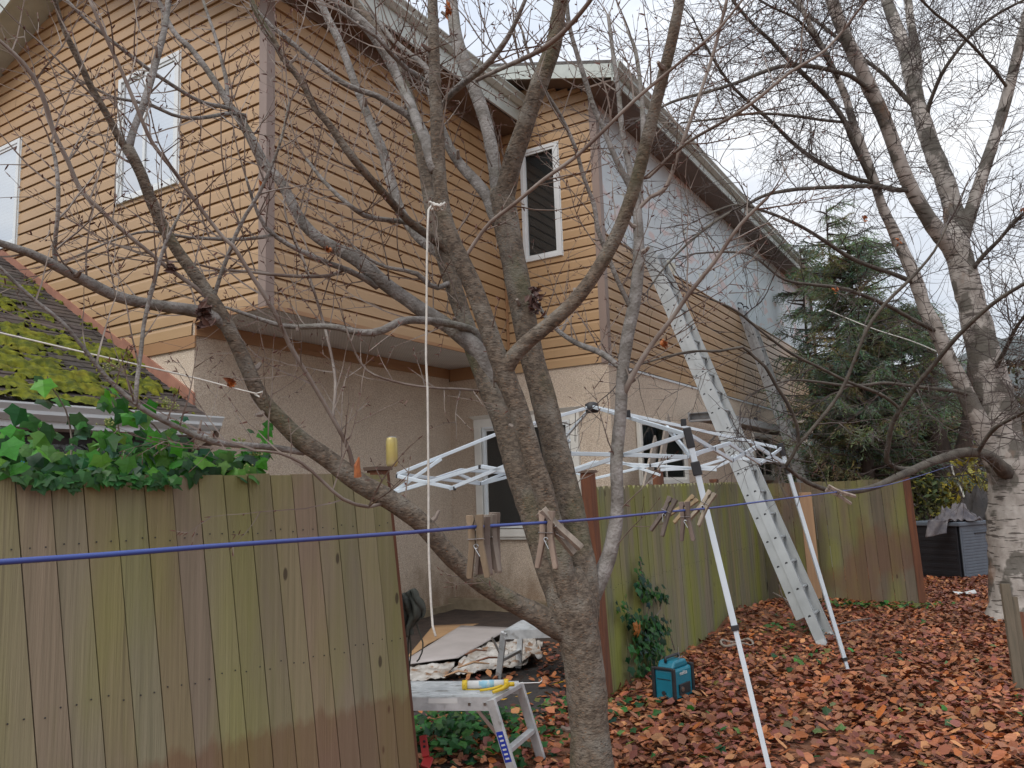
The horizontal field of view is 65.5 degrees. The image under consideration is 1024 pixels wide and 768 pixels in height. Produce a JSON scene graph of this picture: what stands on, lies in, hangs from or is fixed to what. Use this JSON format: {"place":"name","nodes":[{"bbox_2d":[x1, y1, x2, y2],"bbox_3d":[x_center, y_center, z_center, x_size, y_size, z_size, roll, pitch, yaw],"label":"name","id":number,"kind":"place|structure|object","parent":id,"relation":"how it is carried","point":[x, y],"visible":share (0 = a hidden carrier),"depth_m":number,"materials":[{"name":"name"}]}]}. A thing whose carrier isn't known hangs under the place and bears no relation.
{"place":"outdoors","nodes":[
{"label":"outdoors","id":0,"kind":"place"},
{"bbox_2d":[406,0,1023,365],"label":"sky","id":1,"kind":"structure","parent":0,"point":[587,51],"materials":[{"name":"white"}]},
{"bbox_2d":[417,515,1023,767],"bbox_3d":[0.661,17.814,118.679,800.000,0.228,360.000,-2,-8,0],"label":"ground","id":2,"kind":"structure","parent":0,"point":[805,744],"depth_m":6.33,"materials":[{"name":"brown plant"}]},
{"bbox_2d":[0,466,418,767],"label":"board fence","id":3,"kind":"object","parent":2,"relation":"on","point":[290,655],"visible":0.95,"depth_m":3.51,"materials":[{"name":"brown wood"}]},
{"bbox_2d":[0,362,273,495],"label":"ivy bush","id":4,"kind":"object","parent":3,"relation":"on","point":[44,467],"visible":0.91,"depth_m":3.38,"materials":[{"name":"green plant"}]},
{"bbox_2d":[386,436,397,466],"bbox_3d":[-0.675,0.380,4.474,0.066,0.168,0.066,-2,-8,0],"label":"drinks can","id":5,"kind":"object","parent":3,"relation":"on","point":[391,450],"visible":0.91,"depth_m":4.45,"materials":[{"name":"metal"}]},
{"bbox_2d":[402,588,425,670],"bbox_3d":[-0.560,1.419,4.443,0.157,0.542,0.128,-2,-8,0],"label":"hung jacket","id":6,"kind":"object","parent":3,"relation":"hanging from","point":[414,607],"visible":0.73,"depth_m":4.45,"materials":[{"name":"grey fabric"}]},
{"bbox_2d":[33,609,567,767],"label":"soil","id":7,"kind":"structure","parent":2,"relation":"on","point":[487,618],"depth_m":9.54,"materials":[{"name":"brown soil"}]},
{"bbox_2d":[419,735,432,767],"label":"red level","id":8,"kind":"object","parent":7,"relation":"on","point":[427,760],"visible":1,"depth_m":4.73,"materials":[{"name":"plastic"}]},
{"bbox_2d":[409,623,478,656],"bbox_3d":[-0.982,2.844,8.876,0.527,0.012,2.164,-4,-8,17],"label":"cardboard","id":9,"kind":"object","parent":7,"relation":"on","point":[429,637],"visible":0.69,"depth_m":9.20,"materials":[{"name":"brown cardboard"}]},
{"bbox_2d":[409,625,507,663],"bbox_3d":[-0.523,2.736,8.405,0.660,0.010,2.195,-4,-8,12],"label":"grey board","id":10,"kind":"object","parent":9,"relation":"on","point":[459,641],"visible":0.92,"depth_m":8.38,"materials":[{"name":"paint"}]},
{"bbox_2d":[411,681,547,767],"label":"work platform","id":11,"kind":"structure","parent":7,"relation":"on","point":[440,696],"depth_m":4.60,"materials":[{"name":"metal"}]},
{"bbox_2d":[462,677,542,693],"bbox_3d":[-0.057,1.773,4.681,0.479,0.058,0.169,-2,-8,0],"label":"caulking gun","id":12,"kind":"object","parent":11,"relation":"on","point":[492,685],"visible":1,"depth_m":4.71,"materials":[{"name":"yellow plastic"}]},
{"bbox_2d":[414,664,565,721],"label":"leaf litter","id":13,"kind":"object","parent":7,"relation":"on","point":[535,689],"visible":0.27,"depth_m":6.63,"materials":[{"name":"brown plant"}]},
{"bbox_2d":[444,670,472,676],"bbox_3d":[-0.454,2.433,6.713,0.252,0.046,0.025,0,-8,-14],"label":"wood scrap","id":14,"kind":"object","parent":13,"relation":"on","point":[457,671],"visible":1,"depth_m":6.71,"materials":[{"name":"beige wood"}]},
{"bbox_2d":[414,706,569,767],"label":"ground ivy","id":15,"kind":"object","parent":7,"relation":"on","point":[463,725],"visible":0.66,"depth_m":5.13,"materials":[{"name":"green plant"}]},
{"bbox_2d":[446,640,542,676],"bbox_3d":[-0.117,2.624,7.743,0.668,0.092,1.651,-4,-8,11],"label":"debris bag","id":16,"kind":"object","parent":7,"relation":"on","point":[490,648],"visible":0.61,"depth_m":7.54,"materials":[{"name":"plastic"}]},
{"bbox_2d":[410,662,454,680],"bbox_3d":[-0.745,2.518,6.986,0.439,0.042,0.711,-2,-8,0],"label":"plastic wrap","id":17,"kind":"object","parent":16,"relation":"on","point":[427,671],"visible":0.87,"depth_m":7.00,"materials":[{"name":"white plastic"}]},
{"bbox_2d":[457,661,489,667],"bbox_3d":[-0.340,2.475,7.051,0.301,0.051,0.024,2,-9,-25],"label":"wood scrap","id":18,"kind":"object","parent":16,"relation":"on","point":[472,662],"visible":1,"depth_m":7.04,"materials":[{"name":"beige wood"}]},
{"bbox_2d":[465,649,486,654],"bbox_3d":[-0.342,2.554,7.615,0.252,0.045,0.026,2,-9,-30],"label":"wood scrap","id":19,"kind":"object","parent":16,"relation":"on","point":[474,650],"visible":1,"depth_m":7.61,"materials":[{"name":"red wood"}]},
{"bbox_2d":[476,656,497,660],"bbox_3d":[-0.210,2.499,7.243,0.401,0.041,0.026,2,-9,-30],"label":"wood scrap","id":20,"kind":"object","parent":16,"relation":"on","point":[489,657],"visible":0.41,"depth_m":7.23,"materials":[{"name":"red wood"}]},
{"bbox_2d":[508,638,541,662],"bbox_3d":[0.126,2.639,8.055,0.338,0.107,1.351,-2,-8,0],"label":"debris bag","id":21,"kind":"object","parent":16,"relation":"on","point":[535,653],"visible":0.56,"depth_m":7.82,"materials":[{"name":"plastic"}]},
{"bbox_2d":[491,620,550,679],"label":"work platform","id":22,"kind":"structure","parent":7,"relation":"on","point":[520,631],"depth_m":7.00,"materials":[{"name":"metal"}]},
{"bbox_2d":[642,435,658,484],"bbox_3d":[1.514,1.764,9.684,0.051,2.493,3.997,-5,-8,19],"label":"leaning board","id":23,"kind":"object","parent":7,"relation":"on","point":[647,475],"visible":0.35,"depth_m":11.03,"materials":[{"name":"beige wood"}]},
{"bbox_2d":[657,413,670,469],"bbox_3d":[1.868,1.667,10.510,0.049,2.842,3.373,-5,-8,20],"label":"leaning board","id":24,"kind":"object","parent":7,"relation":"on","point":[663,447],"visible":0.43,"depth_m":11.67,"materials":[{"name":"beige wood"}]},
{"bbox_2d":[0,0,827,690],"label":"house","id":25,"kind":"structure","parent":2,"relation":"on","point":[78,380],"depth_m":10.10,"materials":[{"name":"brown wood"}]},
{"bbox_2d":[0,137,22,249],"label":"window","id":26,"kind":"structure","parent":25,"relation":"in","point":[9,208],"depth_m":10.59,"materials":[{"name":"white plastic"}]},
{"bbox_2d":[15,436,161,531],"bbox_3d":[-3.780,0.992,7.252,0.036,0.980,1.500,-7,-9,31],"label":"window","id":27,"kind":"structure","parent":25,"relation":"in","point":[64,441],"depth_m":7.06,"materials":[{"name":"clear glass"}]},
{"bbox_2d":[115,50,183,206],"bbox_3d":[-4.149,-2.898,9.093,1.154,1.574,0.071,-7,-9,31],"label":"window","id":28,"kind":"structure","parent":25,"relation":"in","point":[144,150],"depth_m":9.01,"materials":[{"name":"white glass"}]},
{"bbox_2d":[469,406,582,539],"bbox_3d":[0.197,1.282,11.219,1.856,1.790,0.088,-7,-9,31],"label":"window","id":29,"kind":"structure","parent":25,"relation":"in","point":[501,499],"depth_m":11.47,"materials":[{"name":"white plastic"}]},
{"bbox_2d":[520,141,563,262],"bbox_3d":[0.423,-2.633,11.564,0.654,1.724,0.065,-7,-9,31],"label":"window","id":30,"kind":"structure","parent":25,"relation":"in","point":[546,232],"depth_m":11.58,"materials":[{"name":"white plastic"}]},
{"bbox_2d":[636,421,689,485],"bbox_3d":[2.317,1.041,12.134,0.071,0.984,1.974,-7,-9,31],"label":"window","id":31,"kind":"structure","parent":25,"relation":"in","point":[644,433],"depth_m":12.10,"materials":[{"name":"white glass"}]},
{"bbox_2d":[688,411,811,448],"bbox_3d":[4.929,1.027,15.866,0.605,0.632,7.900,-7,-9,31],"label":"walkboard","id":32,"kind":"object","parent":25,"relation":"attached to","point":[703,417],"visible":0.38,"depth_m":14.52,"materials":[{"name":"metal"}]},
{"bbox_2d":[751,432,774,480],"bbox_3d":[5.422,1.577,17.181,0.071,1.024,1.574,-7,-9,31],"label":"window","id":33,"kind":"structure","parent":25,"relation":"in","point":[764,438],"depth_m":17.24,"materials":[{"name":"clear glass"}]},
{"bbox_2d":[0,0,922,767],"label":"bare tree","id":34,"kind":"object","parent":2,"relation":"on","point":[572,588],"visible":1,"depth_m":3.83,"materials":[{"name":"grey plant"}]},
{"bbox_2d":[0,332,262,397],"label":"tied line","id":35,"kind":"object","parent":34,"relation":"attached to","point":[261,392],"visible":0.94,"depth_m":3.25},
{"bbox_2d":[428,201,446,211],"bbox_3d":[-0.347,-0.828,3.698,0.087,0.035,0.069,-2,-8,0],"label":"rope knot","id":36,"kind":"object","parent":34,"relation":"attached to","point":[434,204],"visible":0.98,"depth_m":3.69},
{"bbox_2d":[425,204,443,636],"bbox_3d":[-0.324,0.113,3.558,0.040,1.947,0.146,-10,-11,43],"label":"hanging rope","id":37,"kind":"object","parent":36,"relation":"hanging from","point":[428,466],"visible":0.95,"depth_m":3.50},
{"bbox_2d":[394,402,852,767],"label":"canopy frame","id":38,"kind":"object","parent":2,"relation":"on","point":[696,468],"visible":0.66,"depth_m":5.57,"materials":[{"name":"white metal"}]},
{"bbox_2d":[651,649,694,704],"bbox_3d":[1.270,2.283,6.281,0.208,0.400,0.309,-9,-10,42],"label":"site radio","id":39,"kind":"object","parent":2,"relation":"on","point":[673,676],"visible":0.98,"depth_m":6.20,"materials":[{"name":"teal plastic"}]},
{"bbox_2d":[578,470,768,699],"bbox_3d":[2.028,1.943,8.757,0.208,1.978,5.860,-7,-9,29],"label":"board fence","id":40,"kind":"object","parent":2,"relation":"on","point":[685,573],"visible":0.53,"depth_m":7.91,"materials":[{"name":"green wood"}]},
{"bbox_2d":[616,556,674,680],"bbox_3d":[1.199,2.106,7.001,0.129,1.183,1.367,-7,-9,31],"label":"ivy vine","id":41,"kind":"object","parent":40,"relation":"attached to","point":[652,627],"visible":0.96,"depth_m":6.94,"materials":[{"name":"green plant"}]},
{"bbox_2d":[429,598,1022,765],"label":"weeds","id":42,"kind":"object","parent":2,"relation":"on","point":[826,711],"visible":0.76,"depth_m":6.03,"materials":[{"name":"green plant"}]},
{"bbox_2d":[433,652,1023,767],"bbox_3d":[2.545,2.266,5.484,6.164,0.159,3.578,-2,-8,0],"label":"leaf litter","id":43,"kind":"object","parent":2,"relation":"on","point":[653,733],"visible":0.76,"depth_m":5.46,"materials":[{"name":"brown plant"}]},
{"bbox_2d":[720,638,753,646],"bbox_3d":[2.303,2.647,8.151,0.348,0.066,0.284,-2,-8,0],"label":"vine ring","id":44,"kind":"object","parent":2,"relation":"on","point":[733,644],"visible":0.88,"depth_m":8.14,"materials":[{"name":"grey plant"}]},
{"bbox_2d":[644,245,834,644],"bbox_3d":[2.661,0.283,10.203,0.448,5.446,3.819,0,-8,-17],"label":"extension ladder","id":45,"kind":"object","parent":2,"relation":"on","point":[796,585],"visible":0.81,"depth_m":9.41,"materials":[{"name":"metal"}]},
{"bbox_2d":[531,0,1023,621],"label":"birch tree","id":46,"kind":"object","parent":2,"relation":"on","point":[991,408],"visible":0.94,"depth_m":9.25,"materials":[{"name":"grey plant"}]},
{"bbox_2d":[0,466,948,564],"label":"clothesline","id":47,"kind":"object","parent":46,"relation":"attached to","point":[23,560],"visible":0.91,"depth_m":0.94,"materials":[{"name":"blue plastic"}]},
{"bbox_2d":[466,514,489,578],"bbox_3d":[-0.054,0.255,1.250,0.037,0.098,0.016,-3,-8,6],"label":"clothes peg","id":48,"kind":"object","parent":47,"relation":"attached to","point":[477,534],"visible":1,"depth_m":1.25,"materials":[{"name":"brown wood"}]},
{"bbox_2d":[475,516,492,575],"bbox_3d":[-0.046,0.259,1.277,0.015,0.092,0.035,4,-10,-38],"label":"clothes peg","id":49,"kind":"object","parent":47,"relation":"attached to","point":[478,565],"visible":0.39,"depth_m":1.27,"materials":[{"name":"brown wood"}]},
{"bbox_2d":[484,514,501,572],"bbox_3d":[-0.035,0.261,1.302,0.037,0.094,0.015,-9,-10,40],"label":"clothes peg","id":50,"kind":"object","parent":47,"relation":"attached to","point":[496,559],"visible":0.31,"depth_m":1.29,"materials":[{"name":"brown wood"}]},
{"bbox_2d":[489,512,500,569],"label":"clothes peg","id":51,"kind":"object","parent":47,"relation":"attached to","point":[498,528],"visible":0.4,"depth_m":1.32,"materials":[{"name":"brown wood"}]},
{"bbox_2d":[535,511,557,568],"bbox_3d":[0.060,0.280,1.432,0.041,0.103,0.017,-5,-8,17],"label":"clothes peg","id":52,"kind":"object","parent":47,"relation":"attached to","point":[546,531],"visible":1,"depth_m":1.43,"materials":[{"name":"brown wood"}]},
{"bbox_2d":[535,507,583,555],"bbox_3d":[0.085,0.266,1.437,0.085,0.091,0.034,-2,-8,0],"label":"clothes peg","id":53,"kind":"object","parent":47,"relation":"attached to","point":[567,539],"visible":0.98,"depth_m":1.43,"materials":[{"name":"brown wood"}]},
{"bbox_2d":[649,495,677,536],"bbox_3d":[0.362,0.315,1.899,0.073,0.097,0.028,-2,-8,0],"label":"clothes peg","id":54,"kind":"object","parent":47,"relation":"attached to","point":[667,508],"visible":0.99,"depth_m":1.90,"materials":[{"name":"brown wood"}]},
{"bbox_2d":[670,494,698,523],"bbox_3d":[0.437,0.319,2.036,0.084,0.075,0.022,-2,-8,0],"label":"clothes peg","id":55,"kind":"object","parent":47,"relation":"attached to","point":[692,503],"visible":0.52,"depth_m":2.03,"materials":[{"name":"brown wood"}]},
{"bbox_2d":[678,501,695,540],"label":"clothes peg","id":56,"kind":"object","parent":47,"relation":"hanging from","point":[685,516],"visible":0.99,"depth_m":2.00,"materials":[{"name":"brown wood"}]},
{"bbox_2d":[691,489,716,526],"bbox_3d":[0.509,0.331,2.124,0.083,0.098,0.032,-2,-8,0],"label":"clothes peg","id":57,"kind":"object","parent":47,"relation":"attached to","point":[706,502],"visible":0.93,"depth_m":2.12,"materials":[{"name":"brown wood"}]},
{"bbox_2d":[825,484,855,504],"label":"clothes peg","id":58,"kind":"object","parent":47,"relation":"attached to","point":[840,494],"visible":0.99,"depth_m":3.51,"materials":[{"name":"brown wood"}]},
{"bbox_2d":[951,464,964,497],"bbox_3d":[8.475,1.919,14.737,0.167,0.966,1.424,-2,-8,2],"label":"white cable","id":59,"kind":"object","parent":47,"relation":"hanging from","point":[957,481],"visible":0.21,"depth_m":15.11,"materials":[{"name":"white plastic"}]},
{"bbox_2d":[827,310,936,351],"bbox_3d":[5.517,-0.832,11.894,0.180,1.424,3.606,-2,-8,1],"label":"tied line","id":60,"kind":"object","parent":46,"relation":"attached to","point":[887,333],"visible":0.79,"depth_m":11.63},
{"bbox_2d":[778,584,790,608],"bbox_3d":[3.386,2.645,9.898,0.141,0.308,0.064,-3,-8,5],"label":"twig on ground","id":61,"kind":"object","parent":2,"relation":"on","point":[783,597],"visible":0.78,"depth_m":9.90,"materials":[{"name":"brown plant"}]},
{"bbox_2d":[738,302,832,566],"bbox_3d":[5.607,0.936,16.244,1.563,5.466,0.459,-6,-9,27],"label":"extension ladder","id":62,"kind":"object","parent":2,"relation":"on","point":[760,354],"visible":0.49,"depth_m":16.40,"materials":[{"name":"metal"}]},
{"bbox_2d":[772,247,846,518],"bbox_3d":[7.275,0.305,19.166,1.876,7.466,2.338,-2,-8,0],"label":"cedar tree","id":63,"kind":"object","parent":2,"relation":"on","point":[783,295],"visible":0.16,"depth_m":19.40,"materials":[{"name":"green plant"}]},
{"bbox_2d":[799,492,822,600],"bbox_3d":[3.991,2.235,10.625,0.189,1.562,0.105,-5,-8,20],"label":"fence post","id":64,"kind":"object","parent":2,"relation":"on","point":[806,505],"visible":0.54,"depth_m":10.60,"materials":[{"name":"brown wood"}]},
{"bbox_2d":[818,363,860,517],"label":"leaves","id":65,"kind":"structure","parent":2,"relation":"on","point":[826,416],"depth_m":24.00,"materials":[{"name":"grey"}]},
{"bbox_2d":[763,477,926,605],"bbox_3d":[4.437,2.191,10.812,2.007,1.768,0.090,-5,-8,20],"label":"board fence","id":66,"kind":"object","parent":2,"relation":"on","point":[905,538],"visible":0.66,"depth_m":10.70,"materials":[{"name":"brown wood"}]},
{"bbox_2d":[837,618,870,625],"bbox_3d":[3.828,2.675,8.954,0.951,0.064,0.033,5,-11,-44],"label":"twig on ground","id":67,"kind":"object","parent":2,"relation":"on","point":[853,621],"visible":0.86,"depth_m":8.97,"materials":[{"name":"brown plant"}]},
{"bbox_2d":[777,199,934,520],"bbox_3d":[7.457,-0.191,17.400,3.835,7.952,3.288,-6,-9,28],"label":"cedar tree","id":68,"kind":"object","parent":2,"relation":"on","point":[838,222],"visible":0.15,"depth_m":17.98,"materials":[{"name":"green plant"}]},
{"bbox_2d":[753,231,987,562],"bbox_3d":[6.916,0.318,15.598,4.722,6.497,4.565,-2,-8,0],"label":"cedar tree","id":69,"kind":"object","parent":2,"relation":"on","point":[863,455],"visible":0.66,"depth_m":15.29,"materials":[{"name":"green plant"}]},
{"bbox_2d":[818,301,975,520],"bbox_3d":[8.393,0.958,16.809,3.481,5.449,3.416,-2,-8,0],"label":"cedar tree","id":70,"kind":"object","parent":2,"relation":"on","point":[950,438],"visible":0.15,"depth_m":16.52,"materials":[{"name":"green plant"}]},
{"bbox_2d":[892,382,987,518],"bbox_3d":[13.191,2.082,23.862,4.878,4.939,4.811,-2,-8,0],"label":"brown shrub","id":71,"kind":"object","parent":2,"relation":"on","point":[956,438],"visible":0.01,"depth_m":23.35,"materials":[{"name":"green plant"}]},
{"bbox_2d":[893,455,987,525],"bbox_3d":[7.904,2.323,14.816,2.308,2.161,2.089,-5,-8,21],"label":"green yellow shrub","id":72,"kind":"object","parent":2,"relation":"on","point":[929,490],"visible":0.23,"depth_m":14.62,"materials":[{"name":"green plant"}]},
{"bbox_2d":[921,332,973,518],"bbox_3d":[8.677,1.198,15.836,0.914,4.755,1.103,1,-8,-21],"label":"dark tree","id":73,"kind":"object","parent":2,"relation":"on","point":[945,445],"visible":0.3,"depth_m":15.93,"materials":[{"name":"green plant"}]},
{"bbox_2d":[916,519,987,578],"bbox_3d":[7.742,2.805,13.688,1.530,0.930,0.920,2,-9,-30],"label":"storage box","id":74,"kind":"object","parent":2,"relation":"on","point":[959,548],"visible":0.54,"depth_m":13.17,"materials":[{"name":"black plastic"}]},
{"bbox_2d":[925,520,947,536],"bbox_3d":[6.956,2.364,13.025,0.427,0.278,0.118,-2,-8,0],"label":"grey cloth","id":75,"kind":"object","parent":74,"relation":"hanging from","point":[936,527],"visible":1,"depth_m":13.02,"materials":[{"name":"grey fabric"}]},
{"bbox_2d":[929,502,982,521],"bbox_3d":[7.405,2.128,13.305,0.694,0.318,0.453,-2,-8,0],"label":"grey cloth","id":76,"kind":"object","parent":74,"relation":"on","point":[945,514],"visible":0.89,"depth_m":13.16,"materials":[{"name":"grey fabric"}]},
{"bbox_2d":[961,484,987,518],"bbox_3d":[8.024,2.011,13.671,0.838,0.604,0.504,-2,-8,0],"label":"dark bundle","id":77,"kind":"object","parent":74,"relation":"on","point":[977,505],"visible":0.43,"depth_m":13.56,"materials":[{"name":"black fabric"}]},
{"bbox_2d":[953,589,976,593],"bbox_3d":[6.299,2.886,11.039,0.321,0.043,0.150,-2,-8,0],"label":"paper scrap","id":78,"kind":"object","parent":2,"relation":"on","point":[973,591],"visible":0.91,"depth_m":11.06,"materials":[{"name":"white paper"}]},
{"bbox_2d":[906,390,1023,490],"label":"wood","id":79,"kind":"object","parent":2,"relation":"on","point":[958,430],"depth_m":55.71,"materials":[{"name":"brown wood"}]},
{"bbox_2d":[920,309,1023,486],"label":"brown shrub","id":80,"kind":"object","parent":2,"relation":"on","point":[1015,379],"visible":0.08,"depth_m":19.18,"materials":[{"name":"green plant"}]},
{"bbox_2d":[927,379,1023,491],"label":"brown shrub","id":81,"kind":"object","parent":2,"relation":"on","point":[1019,400],"visible":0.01,"depth_m":21.84,"materials":[{"name":"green plant"}]},
{"bbox_2d":[999,584,1023,691],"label":"slat post","id":82,"kind":"object","parent":2,"relation":"on","point":[1013,619],"visible":0.82,"depth_m":6.23,"materials":[{"name":"brown wood"}]},
{"bbox_2d":[839,420,984,510],"bbox_3d":[10.392,2.344,22.110,6.090,3.915,4.335,-6,-9,26],"label":"brown shrub","id":83,"kind":"object","parent":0,"point":[968,485],"visible":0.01,"depth_m":21.14,"materials":[{"name":"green plant"}]},
{"bbox_2d":[909,335,1023,470],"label":"hill","id":84,"kind":"structure","parent":0,"point":[1010,374],"depth_m":288.79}
]}

